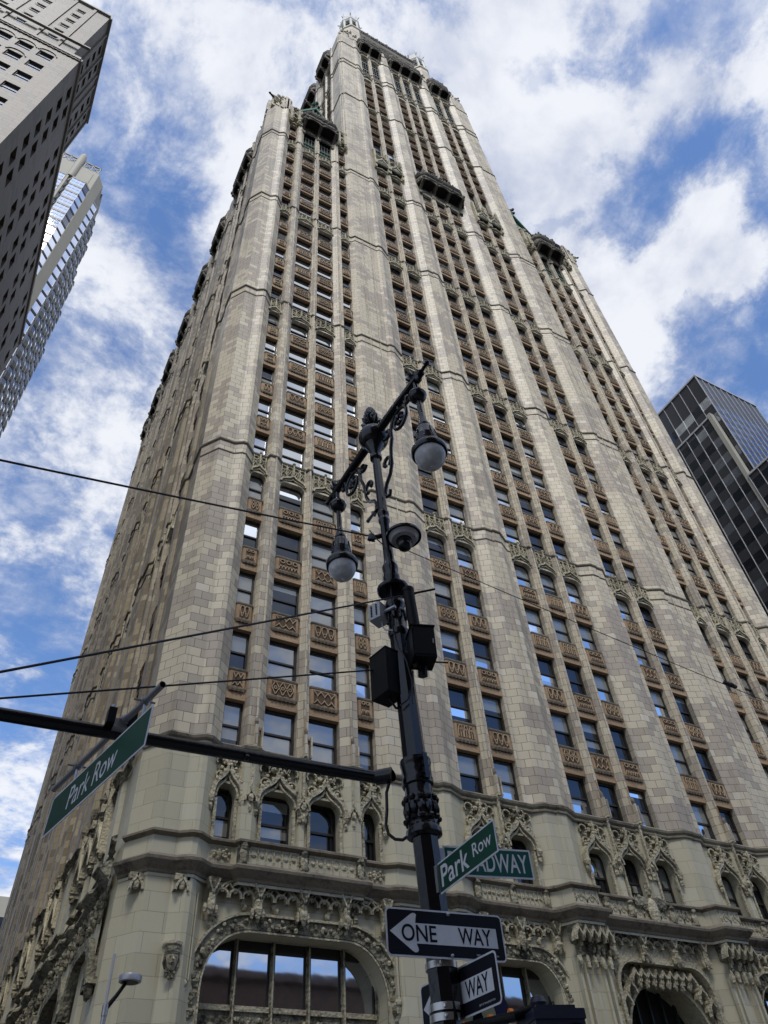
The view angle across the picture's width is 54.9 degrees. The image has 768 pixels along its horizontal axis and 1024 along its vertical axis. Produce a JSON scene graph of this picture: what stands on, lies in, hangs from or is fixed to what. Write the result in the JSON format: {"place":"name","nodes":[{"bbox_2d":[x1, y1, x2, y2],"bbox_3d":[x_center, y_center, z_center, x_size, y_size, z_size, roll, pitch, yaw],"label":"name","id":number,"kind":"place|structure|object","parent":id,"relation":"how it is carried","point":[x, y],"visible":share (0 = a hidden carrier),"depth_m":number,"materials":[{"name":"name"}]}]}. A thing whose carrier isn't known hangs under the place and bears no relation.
{"place":"outdoors","nodes":[
{"label":"outdoors","id":0,"kind":"place"},
{"bbox_2d":[0,152,102,437],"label":"apartment tower","id":1,"kind":"structure","parent":0,"point":[76,201],"depth_m":127.31,"materials":[{"name":"grey glass"}]},
{"bbox_2d":[0,0,112,375],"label":"office building","id":2,"kind":"structure","parent":0,"point":[52,52],"depth_m":70.42,"materials":[{"name":"grey concrete"}]},
{"bbox_2d":[0,12,767,1023],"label":"gothic skyscraper","id":3,"kind":"structure","parent":0,"point":[374,240],"depth_m":42.51,"materials":[{"name":"beige stone"}]},
{"bbox_2d":[213,789,231,838],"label":"window","id":4,"kind":"structure","parent":3,"relation":"in","point":[221,827],"depth_m":28.40,"materials":[{"name":"blue glass"}]},
{"bbox_2d":[220,700,242,744],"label":"window","id":5,"kind":"structure","parent":3,"relation":"in","point":[232,715],"depth_m":31.10,"materials":[{"name":"blue glass"}]},
{"bbox_2d":[229,631,249,669],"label":"window","id":6,"kind":"structure","parent":3,"relation":"in","point":[240,641],"depth_m":33.78,"materials":[{"name":"glass"}]},
{"bbox_2d":[236,571,254,604],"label":"window","id":7,"kind":"structure","parent":3,"relation":"in","point":[245,590],"depth_m":36.48,"materials":[{"name":"grey glass"}]},
{"bbox_2d":[242,519,259,548],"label":"window","id":8,"kind":"structure","parent":3,"relation":"in","point":[251,529],"depth_m":39.17,"materials":[{"name":"white glass"}]},
{"bbox_2d":[248,474,262,499],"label":"window","id":9,"kind":"structure","parent":3,"relation":"in","point":[256,484],"depth_m":41.83,"materials":[{"name":"grey glass"}]},
{"bbox_2d":[260,797,288,844],"bbox_3d":[-4.419,12.302,29.039,1.443,2.130,0.140,19,-51,-21],"label":"window","id":10,"kind":"structure","parent":3,"relation":"in","point":[275,812],"depth_m":29.21,"materials":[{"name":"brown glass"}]},
{"bbox_2d":[262,709,294,755],"bbox_3d":[-4.595,9.590,31.764,1.503,2.170,0.140,19,-51,-21],"label":"window","id":11,"kind":"structure","parent":3,"relation":"in","point":[278,736],"depth_m":31.87,"materials":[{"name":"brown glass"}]},
{"bbox_2d":[267,640,296,681],"bbox_3d":[-4.803,7.039,34.435,1.503,2.170,0.140,19,-51,-21],"label":"window","id":12,"kind":"structure","parent":3,"relation":"in","point":[282,660],"depth_m":34.57,"materials":[{"name":"grey glass"}]},
{"bbox_2d":[272,581,298,615],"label":"window","id":13,"kind":"structure","parent":3,"relation":"in","point":[285,600],"depth_m":37.25,"materials":[{"name":"grey glass"}]},
{"bbox_2d":[275,530,300,560],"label":"window","id":14,"kind":"structure","parent":3,"relation":"in","point":[288,545],"depth_m":39.94,"materials":[{"name":"grey glass"}]},
{"bbox_2d":[196,939,379,1023],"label":"arch window","id":15,"kind":"structure","parent":3,"relation":"in","point":[243,982],"depth_m":25.81,"materials":[{"name":"glass"}]},
{"bbox_2d":[279,486,301,512],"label":"window","id":16,"kind":"structure","parent":3,"relation":"in","point":[289,498],"depth_m":42.60,"materials":[{"name":"grey glass"}]},
{"bbox_2d":[312,540,331,569],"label":"window","id":17,"kind":"structure","parent":3,"relation":"in","point":[320,552],"depth_m":40.70,"materials":[{"name":"grey glass"}]},
{"bbox_2d":[308,719,336,764],"bbox_3d":[-2.790,10.207,32.493,1.503,2.170,0.140,19,-51,-21],"label":"window","id":18,"kind":"structure","parent":3,"relation":"in","point":[324,734],"depth_m":32.66,"materials":[{"name":"grey glass"}]},
{"bbox_2d":[309,650,335,690],"bbox_3d":[-2.999,7.655,35.165,1.503,2.170,0.140,19,-51,-21],"label":"window","id":19,"kind":"structure","parent":3,"relation":"in","point":[319,662],"depth_m":35.28,"materials":[{"name":"grey glass"}]},
{"bbox_2d":[310,592,334,626],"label":"window","id":20,"kind":"structure","parent":3,"relation":"in","point":[318,601],"depth_m":37.97,"materials":[{"name":"grey glass"}]},
{"bbox_2d":[309,805,335,851],"bbox_3d":[-2.615,12.918,29.769,1.443,2.130,0.140,19,-51,-21],"label":"window","id":21,"kind":"structure","parent":3,"relation":"in","point":[322,819],"depth_m":29.94,"materials":[{"name":"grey glass"}]},
{"bbox_2d":[312,497,333,522],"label":"window","id":22,"kind":"structure","parent":3,"relation":"in","point":[321,511],"depth_m":43.28,"materials":[{"name":"grey glass"}]},
{"bbox_2d":[350,509,361,532],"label":"window","id":23,"kind":"structure","parent":3,"relation":"in","point":[356,524],"depth_m":44.09,"materials":[{"name":"grey glass"}]},
{"bbox_2d":[352,553,363,580],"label":"window","id":24,"kind":"structure","parent":3,"relation":"in","point":[359,574],"depth_m":41.37,"materials":[{"name":"grey glass"}]},
{"bbox_2d":[354,605,366,635],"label":"window","id":25,"kind":"structure","parent":3,"relation":"in","point":[360,626],"depth_m":38.70,"materials":[{"name":"glass"}]},
{"bbox_2d":[356,662,369,698],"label":"window","id":26,"kind":"structure","parent":3,"relation":"in","point":[362,678],"depth_m":35.98,"materials":[{"name":"blue glass"}]},
{"bbox_2d":[358,730,373,770],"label":"window","id":27,"kind":"structure","parent":3,"relation":"in","point":[365,745],"depth_m":33.41,"materials":[{"name":"blue glass"}]},
{"bbox_2d":[363,814,375,860],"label":"window","id":28,"kind":"structure","parent":3,"relation":"in","point":[369,830],"depth_m":30.66,"materials":[{"name":"black glass"}]},
{"bbox_2d":[427,535,445,559],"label":"window","id":29,"kind":"structure","parent":3,"relation":"in","point":[436,546],"depth_m":46.09,"materials":[{"name":"grey glass"}]},
{"bbox_2d":[433,578,453,607],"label":"window","id":30,"kind":"structure","parent":3,"relation":"in","point":[443,595],"depth_m":43.42,"materials":[{"name":"grey glass"}]},
{"bbox_2d":[440,629,461,661],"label":"window","id":31,"kind":"structure","parent":3,"relation":"in","point":[450,640],"depth_m":40.72,"materials":[{"name":"grey glass"}]},
{"bbox_2d":[448,686,471,722],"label":"window","id":32,"kind":"structure","parent":3,"relation":"in","point":[459,702],"depth_m":38.02,"materials":[{"name":"blue glass"}]},
{"bbox_2d":[455,544,473,568],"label":"window","id":33,"kind":"structure","parent":3,"relation":"in","point":[464,556],"depth_m":46.84,"materials":[{"name":"glass"}]},
{"bbox_2d":[457,751,482,793],"bbox_3d":[3.976,12.517,35.228,1.417,2.170,0.140,19,-51,-21],"label":"window","id":34,"kind":"structure","parent":3,"relation":"in","point":[469,770],"depth_m":35.36,"materials":[{"name":"blue glass"}]},
{"bbox_2d":[463,588,483,616],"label":"window","id":35,"kind":"structure","parent":3,"relation":"in","point":[473,605],"depth_m":44.17,"materials":[{"name":"blue glass"}]},
{"bbox_2d":[471,637,493,669],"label":"window","id":36,"kind":"structure","parent":3,"relation":"in","point":[482,653],"depth_m":41.46,"materials":[{"name":"blue glass"}]},
{"bbox_2d":[481,694,505,731],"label":"window","id":37,"kind":"structure","parent":3,"relation":"in","point":[492,706],"depth_m":38.78,"materials":[{"name":"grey glass"}]},
{"bbox_2d":[493,759,518,800],"bbox_3d":[5.809,13.143,35.969,1.417,2.170,0.140,19,-51,-21],"label":"window","id":38,"kind":"structure","parent":3,"relation":"in","point":[503,769],"depth_m":36.21,"materials":[{"name":"grey glass"}]},
{"bbox_2d":[511,840,532,883],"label":"window","id":39,"kind":"structure","parent":3,"relation":"in","point":[517,845],"depth_m":33.87,"materials":[{"name":"black glass"}]},
{"bbox_2d":[514,564,531,587],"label":"window","id":40,"kind":"structure","parent":3,"relation":"in","point":[522,575],"depth_m":48.44,"materials":[{"name":"grey glass"}]},
{"bbox_2d":[498,965,554,1023],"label":"arch window","id":41,"kind":"structure","parent":3,"relation":"in","point":[518,985],"depth_m":29.89,"materials":[{"name":"glass"}]},
{"bbox_2d":[524,607,544,634],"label":"window","id":42,"kind":"structure","parent":3,"relation":"in","point":[533,617],"depth_m":45.77,"materials":[{"name":"grey glass"}]},
{"bbox_2d":[536,656,558,687],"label":"window","id":43,"kind":"structure","parent":3,"relation":"in","point":[546,668],"depth_m":43.08,"materials":[{"name":"blue glass"}]},
{"bbox_2d":[539,572,557,596],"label":"window","id":44,"kind":"structure","parent":3,"relation":"in","point":[547,582],"depth_m":49.20,"materials":[{"name":"grey glass"}]},
{"bbox_2d":[540,253,564,281],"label":"loggia window","id":45,"kind":"structure","parent":3,"relation":"in","point":[543,260],"depth_m":100.56,"materials":[{"name":"black glass"}]},
{"bbox_2d":[551,615,570,642],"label":"window","id":46,"kind":"structure","parent":3,"relation":"in","point":[561,630],"depth_m":46.53,"materials":[{"name":"grey glass"}]},
{"bbox_2d":[550,712,573,747],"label":"window","id":47,"kind":"structure","parent":3,"relation":"in","point":[560,723],"depth_m":40.37,"materials":[{"name":"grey glass"}]},
{"bbox_2d":[564,581,582,604],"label":"window","id":48,"kind":"structure","parent":3,"relation":"in","point":[573,593],"depth_m":49.95,"materials":[{"name":"grey glass"}]},
{"bbox_2d":[565,664,586,695],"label":"window","id":49,"kind":"structure","parent":3,"relation":"in","point":[574,675],"depth_m":43.83,"materials":[{"name":"blue glass"}]},
{"bbox_2d":[566,775,591,814],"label":"window","id":50,"kind":"structure","parent":3,"relation":"in","point":[576,786],"depth_m":37.72,"materials":[{"name":"blue glass"}]},
{"bbox_2d":[577,624,597,650],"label":"window","id":51,"kind":"structure","parent":3,"relation":"in","point":[586,634],"depth_m":47.25,"materials":[{"name":"grey glass"}]},
{"bbox_2d":[580,719,603,754],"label":"window","id":52,"kind":"structure","parent":3,"relation":"in","point":[590,731],"depth_m":41.12,"materials":[{"name":"grey glass"}]},
{"bbox_2d":[589,853,610,893],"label":"window","id":53,"kind":"structure","parent":3,"relation":"in","point":[596,862],"depth_m":35.10,"materials":[{"name":"black glass"}]},
{"bbox_2d":[592,672,613,702],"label":"window","id":54,"kind":"structure","parent":3,"relation":"in","point":[601,682],"depth_m":44.57,"materials":[{"name":"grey glass"}]},
{"bbox_2d":[597,782,623,821],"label":"window","id":55,"kind":"structure","parent":3,"relation":"in","point":[608,791],"depth_m":38.61,"materials":[{"name":"black glass"}]},
{"bbox_2d":[609,727,632,761],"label":"window","id":56,"kind":"structure","parent":3,"relation":"in","point":[621,746],"depth_m":41.87,"materials":[{"name":"blue glass"}]},
{"bbox_2d":[616,598,633,620],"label":"window","id":57,"kind":"structure","parent":3,"relation":"in","point":[623,607],"depth_m":51.54,"materials":[{"name":"grey glass"}]},
{"bbox_2d":[623,859,643,896],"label":"window","id":58,"kind":"structure","parent":3,"relation":"in","point":[631,873],"depth_m":35.85,"materials":[{"name":"black glass"}]},
{"bbox_2d":[628,789,653,827],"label":"window","id":59,"kind":"structure","parent":3,"relation":"in","point":[638,796],"depth_m":39.36,"materials":[{"name":"grey glass"}]},
{"bbox_2d":[631,641,650,666],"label":"window","id":60,"kind":"structure","parent":3,"relation":"in","point":[642,658],"depth_m":48.85,"materials":[{"name":"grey glass"}]},
{"bbox_2d":[639,606,655,628],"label":"window","id":61,"kind":"structure","parent":3,"relation":"in","point":[647,617],"depth_m":52.30,"materials":[{"name":"black glass"}]},
{"bbox_2d":[632,989,684,1023],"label":"entrance door","id":62,"kind":"structure","parent":3,"relation":"in","point":[649,1008],"depth_m":32.70,"materials":[{"name":"black metal"}]},
{"bbox_2d":[648,688,669,717],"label":"window","id":63,"kind":"structure","parent":3,"relation":"in","point":[658,701],"depth_m":46.18,"materials":[{"name":"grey glass"}]},
{"bbox_2d":[655,648,673,673],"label":"window","id":64,"kind":"structure","parent":3,"relation":"in","point":[666,665],"depth_m":49.60,"materials":[{"name":"glass"}]},
{"bbox_2d":[656,865,676,903],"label":"window","id":65,"kind":"structure","parent":3,"relation":"in","point":[662,875],"depth_m":36.55,"materials":[{"name":"grey glass"}]},
{"bbox_2d":[668,742,691,775],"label":"window","id":66,"kind":"structure","parent":3,"relation":"in","point":[677,752],"depth_m":43.48,"materials":[{"name":"glass"}]},
{"bbox_2d":[673,695,694,724],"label":"window","id":67,"kind":"structure","parent":3,"relation":"in","point":[681,703],"depth_m":46.94,"materials":[{"name":"black glass"}]},
{"bbox_2d":[690,802,715,839],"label":"window","id":68,"kind":"structure","parent":3,"relation":"in","point":[700,814],"depth_m":40.81,"materials":[{"name":"glass"}]},
{"bbox_2d":[694,749,717,781],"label":"window","id":69,"kind":"structure","parent":3,"relation":"in","point":[705,764],"depth_m":44.22,"materials":[{"name":"blue glass"}]},
{"bbox_2d":[718,633,734,653],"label":"window","id":70,"kind":"structure","parent":3,"relation":"in","point":[725,641],"depth_m":55.06,"materials":[{"name":"grey glass"}]},
{"bbox_2d":[718,809,742,844],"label":"window","id":71,"kind":"structure","parent":3,"relation":"in","point":[726,814],"depth_m":41.77,"materials":[{"name":"black glass"}]},
{"bbox_2d":[721,876,742,915],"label":"window","id":72,"kind":"structure","parent":3,"relation":"in","point":[728,888],"depth_m":38.24,"materials":[{"name":"grey glass"}]},
{"bbox_2d":[737,639,753,659],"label":"window","id":73,"kind":"structure","parent":3,"relation":"in","point":[744,647],"depth_m":55.81,"materials":[{"name":"black glass"}]},
{"bbox_2d":[739,714,753,740],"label":"window","id":74,"kind":"structure","parent":3,"relation":"in","point":[741,716],"depth_m":48.88,"materials":[{"name":"grey glass"}]},
{"bbox_2d":[738,674,755,698],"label":"window","id":75,"kind":"structure","parent":3,"relation":"in","point":[743,679],"depth_m":52.44,"materials":[{"name":"grey glass"}]},
{"bbox_2d":[751,882,767,919],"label":"window","id":76,"kind":"structure","parent":3,"relation":"in","point":[757,894],"depth_m":38.88,"materials":[{"name":"black glass"}]},
{"bbox_2d":[758,680,767,699],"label":"window","id":77,"kind":"structure","parent":3,"relation":"in","point":[763,685],"depth_m":53.42,"materials":[{"name":"grey glass"}]},
{"bbox_2d":[759,720,767,737],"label":"window","id":78,"kind":"structure","parent":3,"relation":"in","point":[764,724],"depth_m":50.09,"materials":[{"name":"grey glass"}]},
{"bbox_2d":[0,0,767,896],"label":"sky","id":79,"kind":"structure","parent":0,"point":[631,136],"materials":[{"name":"blue"}]},
{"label":"pavement","id":80,"kind":"structure","parent":0,"visible":0},
{"bbox_2d":[0,360,463,1023],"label":"street lamp","id":81,"kind":"object","parent":80,"relation":"on","point":[422,820],"visible":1,"depth_m":6.20,"materials":[{"name":"black metal"}]},
{"bbox_2d":[42,681,165,838],"bbox_3d":[-2.071,1.845,5.354,0.221,0.700,1.891,28,-54,-27],"label":"street name sign","id":82,"kind":"object","parent":81,"relation":"attached to","point":[120,751],"visible":1,"depth_m":5.17,"materials":[{"name":"metal"}]},
{"bbox_2d":[0,595,402,672],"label":"overhead cable","id":83,"kind":"object","parent":81,"relation":"attached to","point":[104,652],"visible":0.94,"depth_m":5.31,"materials":[{"name":"black rubber"}]},
{"bbox_2d":[368,601,395,630],"bbox_3d":[0.004,1.053,7.299,0.268,0.370,0.174,-30,-51,22],"label":"junction box","id":84,"kind":"object","parent":81,"relation":"attached to","point":[378,610],"visible":1,"depth_m":7.33,"materials":[{"name":"metal"}]},
{"bbox_2d":[369,645,400,708],"bbox_3d":[0.103,1.593,6.877,0.396,0.552,0.250,28,-54,-27],"label":"control box","id":85,"kind":"object","parent":81,"relation":"attached to","point":[385,681],"visible":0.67,"depth_m":6.76,"materials":[{"name":"black metal"}]},
{"bbox_2d":[0,669,372,698],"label":"overhead cable","id":86,"kind":"object","parent":85,"relation":"attached to","point":[51,694],"visible":0.98,"depth_m":5.71,"materials":[{"name":"black rubber"}]},
{"bbox_2d":[369,530,413,705],"bbox_3d":[0.058,0.946,7.306,0.333,2.286,0.109,-16,-47,10],"label":"hanging cable","id":87,"kind":"object","parent":81,"relation":"hanging from","point":[412,685],"visible":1,"depth_m":6.98,"materials":[{"name":"black rubber"}]},
{"bbox_2d":[367,523,421,551],"bbox_3d":[0.138,0.300,7.980,0.425,0.479,0.600,19,-51,-21],"label":"surveillance camera","id":88,"kind":"object","parent":81,"relation":"attached to","point":[404,537],"visible":0.99,"depth_m":7.80,"materials":[{"name":"black paint"}]},
{"bbox_2d":[0,459,367,535],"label":"overhead cable","id":89,"kind":"object","parent":88,"relation":"attached to","point":[78,476],"visible":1,"depth_m":6.44,"materials":[{"name":"black rubber"}]},
{"bbox_2d":[384,783,406,841],"bbox_3d":[0.094,2.406,5.972,0.194,0.512,0.026,-6,-46,1],"label":"conduit loop","id":90,"kind":"object","parent":81,"relation":"hanging from","point":[391,836],"visible":0.98,"depth_m":5.91,"materials":[{"name":"black rubber"}]},
{"bbox_2d":[405,623,447,677],"bbox_3d":[0.407,1.291,6.795,0.352,0.459,0.241,5,-47,-9],"label":"control box","id":91,"kind":"object","parent":81,"relation":"attached to","point":[421,648],"visible":0.98,"depth_m":6.72,"materials":[{"name":"black metal"}]},
{"bbox_2d":[402,585,434,625],"bbox_3d":[0.365,0.974,7.235,0.342,0.608,0.124,6,-47,-10],"label":"antenna","id":92,"kind":"object","parent":91,"relation":"on","point":[408,593],"visible":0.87,"depth_m":7.23,"materials":[{"name":"black metal"}]},
{"bbox_2d":[425,959,457,972],"bbox_3d":[0.399,3.167,5.147,0.224,0.044,0.224,19,-51,-21],"label":"metal strap","id":93,"kind":"object","parent":81,"relation":"attached to","point":[431,964],"visible":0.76,"depth_m":5.08,"materials":[{"name":"silver metal"}]},
{"bbox_2d":[429,1012,459,1023],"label":"metal strap","id":94,"kind":"object","parent":81,"relation":"attached to","point":[437,1017],"visible":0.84,"depth_m":4.86,"materials":[{"name":"silver metal"}]},
{"bbox_2d":[429,1001,460,1015],"bbox_3d":[0.413,3.340,4.966,0.224,0.044,0.224,19,-51,-21],"label":"metal strap","id":95,"kind":"object","parent":81,"relation":"attached to","point":[436,1006],"visible":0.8,"depth_m":4.90,"materials":[{"name":"silver metal"}]},
{"bbox_2d":[385,907,506,962],"bbox_3d":[0.438,2.947,5.157,0.914,0.305,0.025,15,-49,-18],"label":"one way sign","id":96,"kind":"object","parent":81,"relation":"attached to","point":[422,933],"visible":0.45,"depth_m":5.15,"materials":[{"name":"metal"}]},
{"bbox_2d":[420,950,501,1023],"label":"one way sign","id":97,"kind":"object","parent":81,"relation":"attached to","point":[479,984],"visible":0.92,"depth_m":4.92,"materials":[{"name":"metal"}]},
{"bbox_2d":[434,819,498,894],"bbox_3d":[0.562,2.485,5.260,0.042,0.219,0.929,18,-50,-20],"label":"street name sign","id":98,"kind":"object","parent":81,"relation":"attached to","point":[477,849],"visible":1,"depth_m":5.21,"materials":[{"name":"metal"}]},
{"bbox_2d":[464,994,508,1023],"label":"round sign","id":99,"kind":"object","parent":81,"relation":"attached to","point":[502,1008],"visible":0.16,"depth_m":5.03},
{"bbox_2d":[439,845,534,879],"bbox_3d":[0.755,2.741,5.777,0.863,0.226,0.054,10,-48,-14],"label":"street name sign","id":100,"kind":"object","parent":81,"relation":"attached to","point":[509,864],"visible":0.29,"depth_m":5.79,"materials":[{"name":"metal"}]},
{"bbox_2d":[462,994,585,1023],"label":"traffic signal","id":101,"kind":"object","parent":81,"relation":"attached to","point":[537,1010],"visible":1,"depth_m":4.24,"materials":[{"name":"black metal"}]},
{"bbox_2d":[409,551,766,701],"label":"overhead cable","id":102,"kind":"object","parent":81,"relation":"attached to","point":[581,624],"visible":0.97,"depth_m":8.46,"materials":[{"name":"black rubber"}]},
{"label":"road","id":103,"kind":"structure","parent":0,"visible":0},
{"bbox_2d":[100,954,141,1023],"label":"street lamp","id":104,"kind":"object","parent":103,"relation":"on","point":[128,979],"visible":1,"depth_m":18.41,"materials":[{"name":"metal"}]},
{"label":"ground","id":105,"kind":"structure","parent":0,"visible":0},
{"bbox_2d":[0,896,8,928],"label":"distant tower","id":106,"kind":"structure","parent":105,"relation":"on","point":[3,902],"depth_m":160.50,"materials":[{"name":"grey concrete"}]},
{"bbox_2d":[658,374,767,615],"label":"glass office tower","id":107,"kind":"structure","parent":105,"relation":"on","point":[718,436],"depth_m":99.19,"materials":[{"name":"glass"}]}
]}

